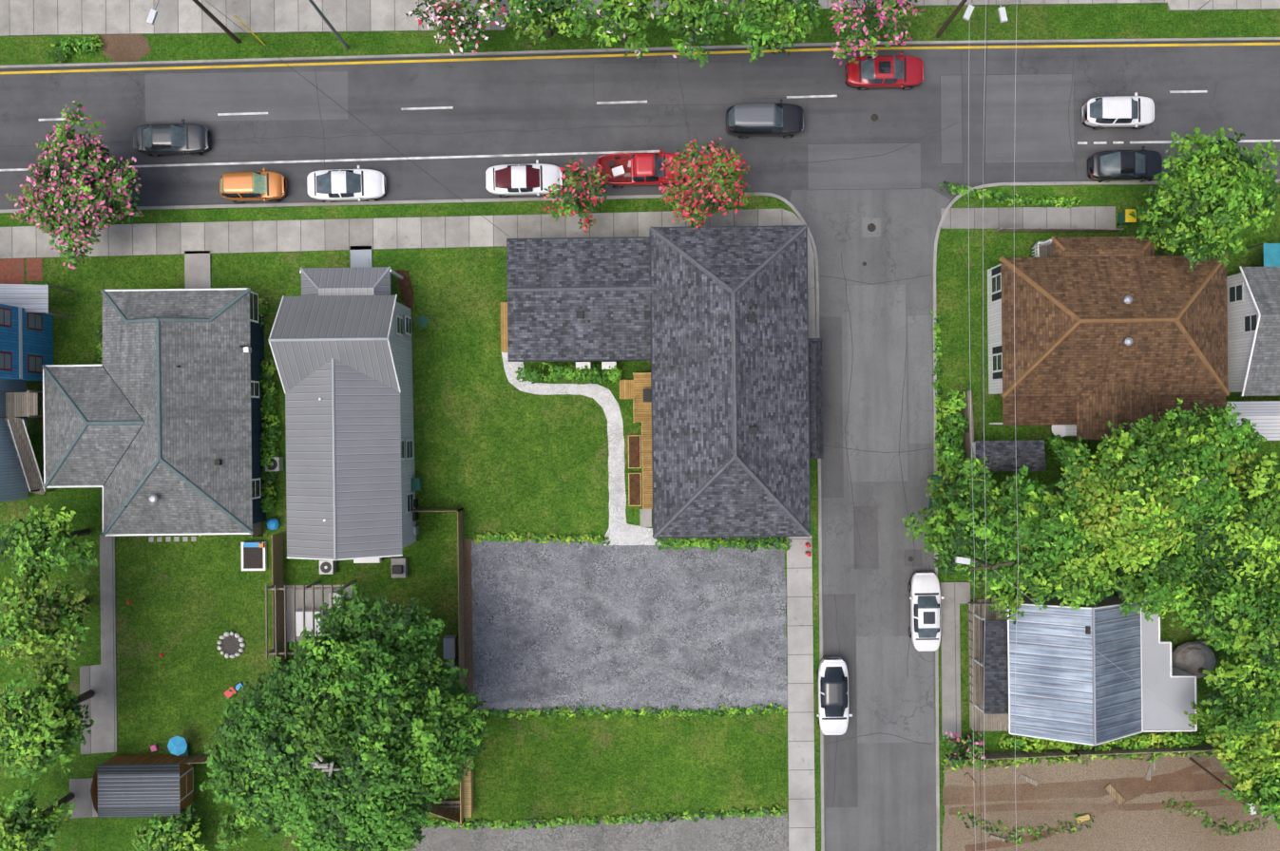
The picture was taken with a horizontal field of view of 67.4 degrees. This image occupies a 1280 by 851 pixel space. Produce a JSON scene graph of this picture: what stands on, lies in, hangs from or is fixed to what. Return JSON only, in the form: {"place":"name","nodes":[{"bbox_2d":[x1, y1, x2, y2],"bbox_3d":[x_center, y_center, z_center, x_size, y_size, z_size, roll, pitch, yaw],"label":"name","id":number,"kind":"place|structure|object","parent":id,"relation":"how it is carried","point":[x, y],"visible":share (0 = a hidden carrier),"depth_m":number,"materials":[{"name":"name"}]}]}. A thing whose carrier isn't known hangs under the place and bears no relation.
{"place":"outdoors","nodes":[
{"label":"outdoors","id":0,"kind":"place"},
{"bbox_2d":[0,39,1279,210],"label":"road","id":1,"kind":"structure","parent":0,"point":[1029,130],"depth_m":59.95,"materials":[{"name":"grey asphalt"}]},
{"bbox_2d":[133,119,210,156],"bbox_3d":[-28.959,-17.699,59.242,4.511,1.412,2.140,-1,90,0],"label":"car","id":2,"kind":"object","parent":1,"relation":"on","point":[157,140],"visible":1,"depth_m":58.98,"materials":[{"name":"paint"}]},
{"bbox_2d":[219,167,286,203],"bbox_3d":[-23.916,-14.773,59.162,3.905,1.572,2.060,-1,90,0],"label":"orange hatchback","id":3,"kind":"object","parent":1,"relation":"on","point":[243,187],"visible":1,"depth_m":58.81,"materials":[{"name":"paint"}]},
{"bbox_2d":[306,165,386,202],"bbox_3d":[-18.144,-14.870,59.272,4.700,1.352,2.190,-1,90,0],"label":"car","id":4,"kind":"object","parent":1,"relation":"on","point":[358,184],"visible":0.98,"depth_m":59.00,"materials":[{"name":"paint"}]},
{"bbox_2d":[485,159,563,197],"bbox_3d":[-7.153,-15.193,59.272,4.700,1.352,2.190,-1,90,0],"label":"car","id":5,"kind":"object","parent":1,"relation":"on","point":[507,181],"visible":0.96,"depth_m":58.98,"materials":[{"name":"paint"}]},
{"bbox_2d":[35,57,1077,805],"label":"road tar seals","id":6,"kind":"object","parent":1,"relation":"on","point":[828,277],"visible":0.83,"depth_m":59.94,"materials":[{"name":"grey asphalt"}]},
{"bbox_2d":[0,37,1279,850],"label":"kerbs","id":7,"kind":"structure","parent":1,"relation":"on","point":[664,197],"depth_m":59.83,"materials":[{"name":"concrete"}]},
{"bbox_2d":[0,42,1279,171],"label":"road markings","id":8,"kind":"object","parent":1,"relation":"on","point":[624,102],"visible":0.9,"depth_m":59.95,"materials":[{"name":"yellow paint"}]},
{"bbox_2d":[596,149,683,188],"bbox_3d":[0.016,-15.803,59.052,5.350,1.792,2.240,-1,90,0],"label":"red pickup truck","id":9,"kind":"object","parent":1,"relation":"on","point":[644,170],"visible":0.75,"depth_m":58.84,"materials":[{"name":"paint"}]},
{"bbox_2d":[609,160,630,177],"bbox_3d":[-0.998,-15.802,59.147,1.827,0.380,0.993,-1,90,0],"label":"truck cargo","id":10,"kind":"object","parent":9,"relation":"on","point":[618,171],"visible":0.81,"depth_m":59.01,"materials":[{"name":"white"}]},
{"bbox_2d":[725,99,803,138],"bbox_3d":[7.710,-18.852,59.082,4.775,1.732,2.220,-1,90,0],"label":"black suv","id":11,"kind":"object","parent":1,"relation":"on","point":[747,121],"visible":1,"depth_m":58.67,"materials":[{"name":"paint"}]},
{"bbox_2d":[844,51,923,90],"bbox_3d":[15.148,-21.855,59.242,4.743,1.412,2.194,-1,90,0],"label":"red sedan car","id":12,"kind":"object","parent":1,"relation":"on","point":[903,72],"visible":0.96,"depth_m":58.98,"materials":[{"name":"paint"}]},
{"bbox_2d":[1081,92,1154,130],"bbox_3d":[29.631,-19.375,59.202,4.250,1.492,2.120,-1,90,0],"label":"white hatchback car","id":13,"kind":"object","parent":1,"relation":"on","point":[1136,111],"visible":1,"depth_m":58.87,"materials":[{"name":"paint"}]},
{"bbox_2d":[1087,146,1162,182],"bbox_3d":[30.037,-16.079,59.272,4.418,1.352,2.153,-1,90,0],"label":"black sedan car","id":14,"kind":"object","parent":1,"relation":"on","point":[1142,164],"visible":1,"depth_m":58.99,"materials":[{"name":"paint"}]},
{"bbox_2d":[0,3,1279,850],"bbox_3d":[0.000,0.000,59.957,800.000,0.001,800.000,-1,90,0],"label":"ground","id":15,"kind":"structure","parent":0,"point":[1117,21],"depth_m":59.96,"materials":[{"name":"green plant"}]},
{"bbox_2d":[0,390,55,495],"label":"timber stair","id":16,"kind":"object","parent":15,"relation":"on","point":[21,405],"visible":0.94,"depth_m":57.40,"materials":[{"name":"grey wood"}]},
{"bbox_2d":[0,284,73,501],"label":"blue house","id":17,"kind":"structure","parent":15,"relation":"on","point":[26,338],"depth_m":57.51,"materials":[{"name":"blue wood"}]},
{"bbox_2d":[0,788,76,850],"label":"tree","id":18,"kind":"object","parent":15,"relation":"on","point":[22,825],"visible":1,"depth_m":54.23,"materials":[{"name":"green plant"}]},
{"bbox_2d":[0,570,91,668],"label":"tree","id":19,"kind":"object","parent":15,"relation":"on","point":[32,624],"visible":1,"depth_m":54.25,"materials":[{"name":"green plant"}]},
{"bbox_2d":[0,647,95,783],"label":"tree","id":20,"kind":"object","parent":15,"relation":"on","point":[28,737],"visible":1,"depth_m":53.51,"materials":[{"name":"green plant"}]},
{"bbox_2d":[0,503,99,585],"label":"tree","id":21,"kind":"object","parent":15,"relation":"on","point":[22,544],"visible":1,"depth_m":54.44,"materials":[{"name":"green plant"}]},
{"bbox_2d":[4,100,144,269],"bbox_3d":[-32.990,-13.933,56.928,7.831,6.058,7.792,44,90,0],"label":"flowering tree","id":22,"kind":"object","parent":15,"relation":"on","point":[78,196],"visible":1,"depth_m":55.47,"materials":[{"name":"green plant"}]},
{"bbox_2d":[47,35,104,63],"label":"verge shrubs","id":23,"kind":"object","parent":15,"relation":"on","point":[86,44],"visible":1,"depth_m":59.50,"materials":[{"name":"green plant"}]},
{"bbox_2d":[95,322,102,362],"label":"lawn shrubs","id":24,"kind":"object","parent":15,"relation":"on","point":[99,334],"visible":0.33,"depth_m":59.43,"materials":[{"name":"green plant"}]},
{"bbox_2d":[90,754,193,818],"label":"garden shed","id":25,"kind":"structure","parent":15,"relation":"on","point":[137,786],"depth_m":57.49,"materials":[{"name":"metal"}]},
{"bbox_2d":[41,287,266,536],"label":"house","id":26,"kind":"structure","parent":15,"relation":"on","point":[152,424],"depth_m":56.08,"materials":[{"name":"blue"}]},
{"bbox_2d":[130,801,208,850],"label":"tree","id":27,"kind":"object","parent":15,"relation":"on","point":[181,839],"visible":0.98,"depth_m":57.79,"materials":[{"name":"green plant"}]},
{"bbox_2d":[167,736,187,756],"bbox_3d":[-28.296,19.596,59.206,1.146,1.500,1.146,22,90,0],"label":"blue garden umbrella","id":28,"kind":"object","parent":15,"relation":"on","point":[177,746],"visible":1,"depth_m":58.63,"materials":[{"name":"blue fabric"}]},
{"bbox_2d":[148,517,279,757],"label":"yard items","id":29,"kind":"object","parent":15,"relation":"on","point":[273,524],"visible":0.83,"depth_m":59.66,"materials":[{"name":"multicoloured plastic"}]},
{"bbox_2d":[217,631,245,658],"bbox_3d":[-25.490,13.685,59.856,1.753,0.260,1.703,-1,90,0],"label":"fire pit","id":30,"kind":"object","parent":15,"relation":"on","point":[231,644],"visible":1,"depth_m":59.93,"materials":[{"name":"grey stone"}]},
{"bbox_2d":[214,812,260,850],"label":"shrub","id":31,"kind":"object","parent":15,"relation":"on","point":[235,835],"visible":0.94,"depth_m":58.18,"materials":[{"name":"green plant"}]},
{"bbox_2d":[240,541,267,571],"bbox_3d":[-24.042,8.142,59.681,1.500,0.550,1.800,-1,90,0],"label":"sandbox","id":32,"kind":"object","parent":15,"relation":"on","point":[254,556],"visible":1,"depth_m":59.64,"materials":[{"name":"white wood"}]},
{"bbox_2d":[258,296,267,328],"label":"shrubs","id":33,"kind":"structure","parent":15,"relation":"on","point":[263,307],"depth_m":59.39,"materials":[{"name":"green plant"}]},
{"bbox_2d":[259,358,281,513],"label":"shrubs","id":34,"kind":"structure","parent":15,"relation":"on","point":[268,401],"depth_m":59.26,"materials":[{"name":"green plant"}]},
{"bbox_2d":[264,580,355,659],"bbox_3d":[-20.034,11.697,58.566,4.767,2.780,4.367,-1,90,0],"label":"pergola","id":35,"kind":"object","parent":15,"relation":"on","point":[302,604],"visible":0.65,"depth_m":59.16,"materials":[{"name":"grey wood"}]},
{"bbox_2d":[265,457,419,577],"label":"air conditioning units","id":36,"kind":"object","parent":15,"relation":"on","point":[399,567],"visible":0.73,"depth_m":59.30,"materials":[{"name":"grey metal"}]},
{"bbox_2d":[268,267,416,560],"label":"house","id":37,"kind":"structure","parent":15,"relation":"on","point":[340,341],"depth_m":54.59,"materials":[{"name":"grey standing-seam metal"},{"name":"light grey siding"},{"name":"glass"}]},
{"bbox_2d":[199,582,490,850],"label":"tree","id":38,"kind":"object","parent":15,"relation":"on","point":[340,737],"visible":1,"depth_m":49.66,"materials":[{"name":"green plant"}]},
{"bbox_2d":[410,477,423,491],"bbox_3d":[-13.833,3.645,59.422,0.678,1.070,0.819,-6,90,0],"label":"trash bin","id":39,"kind":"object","parent":15,"relation":"on","point":[416,484],"depth_m":58.89,"materials":[{"name":"green plastic"}]},
{"bbox_2d":[438,634,474,818],"bbox_3d":[-11.512,18.700,59.507,2.150,0.900,11.233,-1,90,0],"label":"yard storage","id":40,"kind":"object","parent":15,"relation":"on","point":[450,649],"visible":0.31,"depth_m":59.06,"materials":[{"name":"brown wood"}]},
{"bbox_2d":[405,0,516,55],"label":"pink tree","id":41,"kind":"object","parent":15,"relation":"on","point":[448,23],"visible":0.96,"depth_m":55.77,"materials":[{"name":"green plant"}]},
{"bbox_2d":[473,531,611,546],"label":"gravel edge weeds","id":42,"kind":"object","parent":15,"relation":"on","point":[554,539],"visible":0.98,"depth_m":59.72,"materials":[{"name":"green plant"}]},
{"bbox_2d":[505,0,583,45],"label":"green tree","id":43,"kind":"object","parent":15,"relation":"on","point":[545,12],"visible":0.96,"depth_m":55.00,"materials":[{"name":"green plant"}]},
{"bbox_2d":[515,362,621,384],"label":"hedge","id":44,"kind":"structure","parent":15,"relation":"on","point":[530,375],"depth_m":59.24,"materials":[{"name":"green plant"}]},
{"bbox_2d":[500,302,652,509],"bbox_3d":[-2.455,-2.443,59.114,6.256,1.685,16.012,-42,90,0],"label":"deck timber","id":45,"kind":"object","parent":15,"relation":"on","point":[637,390],"visible":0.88,"depth_m":59.21,"materials":[{"name":"brown wood"}]},
{"bbox_2d":[542,156,611,232],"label":"flowering tree","id":46,"kind":"object","parent":15,"relation":"on","point":[578,174],"visible":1,"depth_m":56.57,"materials":[{"name":"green plant"}]},
{"bbox_2d":[575,362,616,370],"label":"air conditioning units","id":47,"kind":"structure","parent":15,"relation":"on","point":[605,365],"depth_m":59.26},
{"bbox_2d":[412,803,786,831],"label":"alley weeds","id":48,"kind":"object","parent":15,"relation":"on","point":[647,816],"visible":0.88,"depth_m":59.81,"materials":[{"name":"green plant"}]},
{"bbox_2d":[558,0,660,58],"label":"green tree","id":49,"kind":"object","parent":15,"relation":"on","point":[622,18],"visible":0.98,"depth_m":54.79,"materials":[{"name":"green plant"}]},
{"bbox_2d":[476,703,788,721],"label":"gravel weeds","id":50,"kind":"object","parent":15,"relation":"on","point":[582,712],"depth_m":59.82,"materials":[{"name":"green plant"}]},
{"bbox_2d":[628,435,641,506],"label":"planter boxes","id":51,"kind":"object","parent":15,"relation":"on","point":[634,478],"visible":1,"depth_m":59.62,"materials":[{"name":"brown wood"}]},
{"bbox_2d":[0,0,1279,850],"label":"sidewalks","id":52,"kind":"structure","parent":15,"relation":"on","point":[200,242],"depth_m":59.84,"materials":[{"name":"concrete"}]},
{"bbox_2d":[506,224,823,538],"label":"house","id":53,"kind":"structure","parent":15,"relation":"on","point":[711,323],"depth_m":55.41,"materials":[{"name":"grey tile"}]},
{"bbox_2d":[146,0,1198,850],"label":"utility poles","id":54,"kind":"object","parent":15,"relation":"on","point":[1002,11],"visible":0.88,"depth_m":51.04,"materials":[{"name":"grey wood"}]},
{"bbox_2d":[181,227,1213,827],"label":"timber fences","id":55,"kind":"object","parent":15,"relation":"on","point":[278,579],"visible":0.48,"depth_m":59.10,"materials":[{"name":"brown wood"}]},
{"bbox_2d":[656,0,746,68],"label":"green tree","id":56,"kind":"object","parent":15,"relation":"on","point":[710,13],"visible":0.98,"depth_m":54.84,"materials":[{"name":"green plant"}]},
{"bbox_2d":[126,315,1278,841],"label":"debris","id":57,"kind":"object","parent":15,"relation":"on","point":[1109,789],"visible":0.77,"depth_m":59.84,"materials":[{"name":"green"}]},
{"bbox_2d":[658,137,754,229],"bbox_3d":[3.732,-14.199,57.296,5.537,5.320,5.027,-28,90,0],"label":"flowering tree","id":58,"kind":"object","parent":15,"relation":"on","point":[709,184],"visible":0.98,"depth_m":55.83,"materials":[{"name":"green plant"}]},
{"bbox_2d":[233,0,1210,45],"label":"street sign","id":59,"kind":"object","parent":15,"relation":"on","point":[264,45],"visible":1,"depth_m":58.66,"materials":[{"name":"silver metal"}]},
{"bbox_2d":[654,536,791,553],"bbox_3d":[5.181,7.329,59.619,8.515,0.733,1.259,-1,90,0],"label":"hedge","id":60,"kind":"object","parent":15,"relation":"on","point":[716,544],"visible":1,"depth_m":59.55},
{"bbox_2d":[726,0,821,62],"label":"green tree","id":61,"kind":"object","parent":15,"relation":"on","point":[762,24],"visible":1,"depth_m":54.48,"materials":[{"name":"green plant"}]},
{"bbox_2d":[826,0,924,65],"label":"pink tree","id":62,"kind":"object","parent":15,"relation":"on","point":[891,16],"visible":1,"depth_m":55.83,"materials":[{"name":"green plant"}]},
{"bbox_2d":[930,310,945,554],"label":"kerb weeds","id":63,"kind":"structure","parent":15,"relation":"on","point":[937,329],"depth_m":59.78,"materials":[{"name":"green plant"}]},
{"bbox_2d":[936,388,969,526],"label":"side street shrubs","id":64,"kind":"object","parent":15,"relation":"on","point":[952,429],"depth_m":58.88,"materials":[{"name":"green plant"}]},
{"bbox_2d":[924,439,998,506],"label":"tree","id":65,"kind":"object","parent":15,"relation":"on","point":[976,474],"visible":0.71,"depth_m":55.04,"materials":[{"name":"green plant"}]},
{"bbox_2d":[938,729,988,771],"bbox_3d":[19.713,19.852,58.702,2.523,2.509,2.921,-13,90,0],"label":"pink shrub","id":66,"kind":"object","parent":15,"relation":"on","point":[956,742],"visible":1,"depth_m":58.34,"materials":[{"name":"green plant"}]},
{"bbox_2d":[901,481,1034,606],"bbox_3d":[19.067,5.989,55.574,7.942,8.766,6.228,30,90,0],"label":"tree","id":67,"kind":"object","parent":15,"relation":"on","point":[949,542],"visible":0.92,"depth_m":53.24,"materials":[{"name":"green plant"}]},
{"bbox_2d":[972,439,1046,472],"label":"outbuilding","id":68,"kind":"structure","parent":15,"relation":"on","point":[1003,455],"depth_m":57.50,"materials":[{"name":"grey"}]},
{"bbox_2d":[938,181,1081,208],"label":"verge weeds","id":69,"kind":"object","parent":15,"relation":"on","point":[997,196],"visible":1,"depth_m":59.69,"materials":[{"name":"green plant"}]},
{"bbox_2d":[972,546,1064,624],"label":"tree","id":70,"kind":"object","parent":15,"relation":"on","point":[1043,585],"visible":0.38,"depth_m":54.34,"materials":[{"name":"green plant"}]},
{"bbox_2d":[955,806,1094,846],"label":"dirt lot weeds","id":71,"kind":"object","parent":15,"relation":"on","point":[970,817],"visible":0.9,"depth_m":59.84,"materials":[{"name":"green plant"}]},
{"bbox_2d":[972,464,1103,583],"bbox_3d":[22.777,5.539,55.362,7.904,9.189,6.672,-1,90,0],"label":"tree","id":72,"kind":"object","parent":15,"relation":"on","point":[1049,526],"visible":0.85,"depth_m":52.85,"materials":[{"name":"green plant"}]},
{"bbox_2d":[1051,424,1067,437],"bbox_3d":[26.404,0.165,59.577,2.033,0.760,1.100,-1,90,0],"label":"air conditioner","id":73,"kind":"object","parent":15,"relation":"on","point":[1058,429],"visible":0.38,"depth_m":59.20,"materials":[{"name":"white metal"}]},
{"bbox_2d":[1044,435,1095,466],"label":"shrubs","id":74,"kind":"object","parent":15,"relation":"on","point":[1060,443],"visible":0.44,"depth_m":58.83,"materials":[{"name":"green plant"}]},
{"bbox_2d":[941,740,1216,772],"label":"dirt lot weeds","id":75,"kind":"object","parent":15,"relation":"on","point":[1022,760],"visible":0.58,"depth_m":59.76,"materials":[{"name":"green plant"}]},
{"bbox_2d":[967,591,1197,745],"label":"house","id":76,"kind":"structure","parent":15,"relation":"on","point":[1071,687],"depth_m":56.44,"materials":[{"name":"silver metal"}]},
{"bbox_2d":[1045,546,1120,611],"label":"tree","id":77,"kind":"object","parent":15,"relation":"on","point":[1095,594],"visible":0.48,"depth_m":54.09,"materials":[{"name":"green plant"}]},
{"bbox_2d":[998,731,1205,753],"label":"shrubs","id":78,"kind":"object","parent":15,"relation":"on","point":[1181,737],"visible":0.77,"depth_m":59.40,"materials":[{"name":"green plant"}]},
{"bbox_2d":[987,234,1230,439],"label":"house","id":79,"kind":"structure","parent":15,"relation":"on","point":[1116,331],"depth_m":56.51,"materials":[{"name":"brown tile"}]},
{"bbox_2d":[1052,420,1191,583],"bbox_3d":[26.518,4.199,54.875,7.707,10.162,9.024,-1,90,0],"label":"lime tree","id":80,"kind":"object","parent":15,"relation":"on","point":[1128,503],"visible":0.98,"depth_m":51.71,"materials":[{"name":"green plant"}]},
{"bbox_2d":[1117,209,1136,225],"bbox_3d":[30.121,-12.874,59.422,0.660,1.070,0.790,-1,90,0],"label":"trash bin","id":81,"kind":"object","parent":15,"relation":"on","point":[1125,218],"visible":1,"depth_m":58.90,"materials":[{"name":"green"}]},
{"bbox_2d":[1105,543,1203,622],"bbox_3d":[29.686,8.020,55.833,5.989,8.248,6.224,-1,90,0],"label":"tree","id":82,"kind":"object","parent":15,"relation":"on","point":[1164,583],"visible":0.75,"depth_m":53.57,"materials":[{"name":"green plant"}]},
{"bbox_2d":[1128,203,1191,255],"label":"tree","id":83,"kind":"object","parent":15,"relation":"on","point":[1148,230],"visible":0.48,"depth_m":57.30,"materials":[{"name":"green plant"}]},
{"bbox_2d":[1110,398,1260,573],"bbox_3d":[30.275,3.403,55.048,7.749,9.818,9.937,-1,90,0],"label":"tree","id":84,"kind":"object","parent":15,"relation":"on","point":[1190,452],"visible":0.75,"depth_m":52.03,"materials":[{"name":"green plant"}]},
{"bbox_2d":[1171,639,1216,678],"bbox_3d":[34.224,14.525,59.306,2.700,1.700,2.274,-1,90,0],"label":"boulder","id":85,"kind":"object","parent":15,"relation":"on","point":[1192,659],"visible":0.92,"depth_m":58.87,"materials":[{"name":"grey stone"}]},
{"bbox_2d":[1141,127,1279,271],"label":"green tree","id":86,"kind":"object","parent":15,"relation":"on","point":[1225,197],"visible":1,"depth_m":53.36,"materials":[{"name":"green plant"}]},
{"bbox_2d":[1162,795,1269,837],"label":"dirt lot weeds","id":87,"kind":"object","parent":15,"relation":"on","point":[1187,805],"visible":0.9,"depth_m":59.84,"materials":[{"name":"green plant"}]},
{"bbox_2d":[1166,554,1275,635],"bbox_3d":[32.478,9.481,55.851,5.464,8.211,5.819,30,90,0],"label":"tree","id":88,"kind":"object","parent":15,"relation":"on","point":[1229,601],"visible":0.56,"depth_m":53.14,"materials":[{"name":"green plant"}]},
{"bbox_2d":[1189,758,1256,815],"bbox_3d":[35.096,21.592,57.819,0.511,4.325,2.249,-33,90,0],"label":"utility pole","id":89,"kind":"object","parent":15,"relation":"on","point":[1217,779],"visible":0.58,"depth_m":57.80,"materials":[{"name":"wood"}]},
{"bbox_2d":[1185,405,1266,487],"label":"tree","id":90,"kind":"object","parent":15,"relation":"on","point":[1241,471],"visible":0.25,"depth_m":52.83,"materials":[{"name":"green plant"}]},
{"bbox_2d":[1174,425,1279,592],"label":"tree","id":91,"kind":"object","parent":15,"relation":"on","point":[1254,528],"visible":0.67,"depth_m":52.05,"materials":[{"name":"green plant"}]},
{"bbox_2d":[1184,647,1279,746],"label":"tree","id":92,"kind":"object","parent":15,"relation":"on","point":[1253,693],"visible":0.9,"depth_m":53.94,"materials":[{"name":"green plant"}]},
{"bbox_2d":[1190,554,1279,688],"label":"tree","id":93,"kind":"object","parent":15,"relation":"on","point":[1259,649],"visible":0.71,"depth_m":52.46,"materials":[{"name":"green plant"}]},
{"bbox_2d":[1204,679,1279,803],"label":"tree","id":94,"kind":"object","parent":15,"relation":"on","point":[1262,752],"visible":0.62,"depth_m":54.22,"materials":[{"name":"green plant"}]},
{"bbox_2d":[1218,756,1279,830],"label":"tree","id":95,"kind":"object","parent":15,"relation":"on","point":[1260,797],"visible":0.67,"depth_m":54.37,"materials":[{"name":"green plant"}]},
{"bbox_2d":[789,114,950,850],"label":"side street","id":96,"kind":"structure","parent":0,"point":[885,796],"depth_m":59.95,"materials":[{"name":"grey asphalt"}]},
{"bbox_2d":[816,657,852,735],"bbox_3d":[11.935,16.772,59.232,2.190,1.432,4.700,-1,90,0],"label":"car","id":97,"kind":"object","parent":96,"relation":"on","point":[832,715],"visible":1,"depth_m":58.92,"materials":[{"name":"paint"}]},
{"bbox_2d":[907,572,944,651],"bbox_3d":[17.635,11.511,59.242,2.140,1.412,4.790,-1,90,0],"label":"white parked car","id":98,"kind":"object","parent":96,"relation":"on","point":[925,610],"visible":1,"depth_m":58.98,"materials":[{"name":"paint"}]},
{"bbox_2d":[927,474,944,489],"bbox_3d":[18.288,3.494,59.422,0.713,1.070,0.844,-12,90,0],"label":"green bin","id":99,"kind":"object","parent":96,"relation":"on","point":[937,477],"visible":0.4,"depth_m":58.89,"materials":[{"name":"green plastic"}]},
{"bbox_2d":[928,496,943,511],"bbox_3d":[18.331,4.878,59.422,0.678,1.070,0.819,5,90,0],"label":"green bin","id":100,"kind":"object","parent":96,"relation":"on","point":[930,504],"visible":0.31,"depth_m":59.38,"materials":[{"name":"green plastic"}]},
{"bbox_2d":[1218,242,1279,440],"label":"white house","id":101,"kind":"structure","parent":0,"point":[1253,330],"depth_m":57.17,"materials":[{"name":"grey tile"}]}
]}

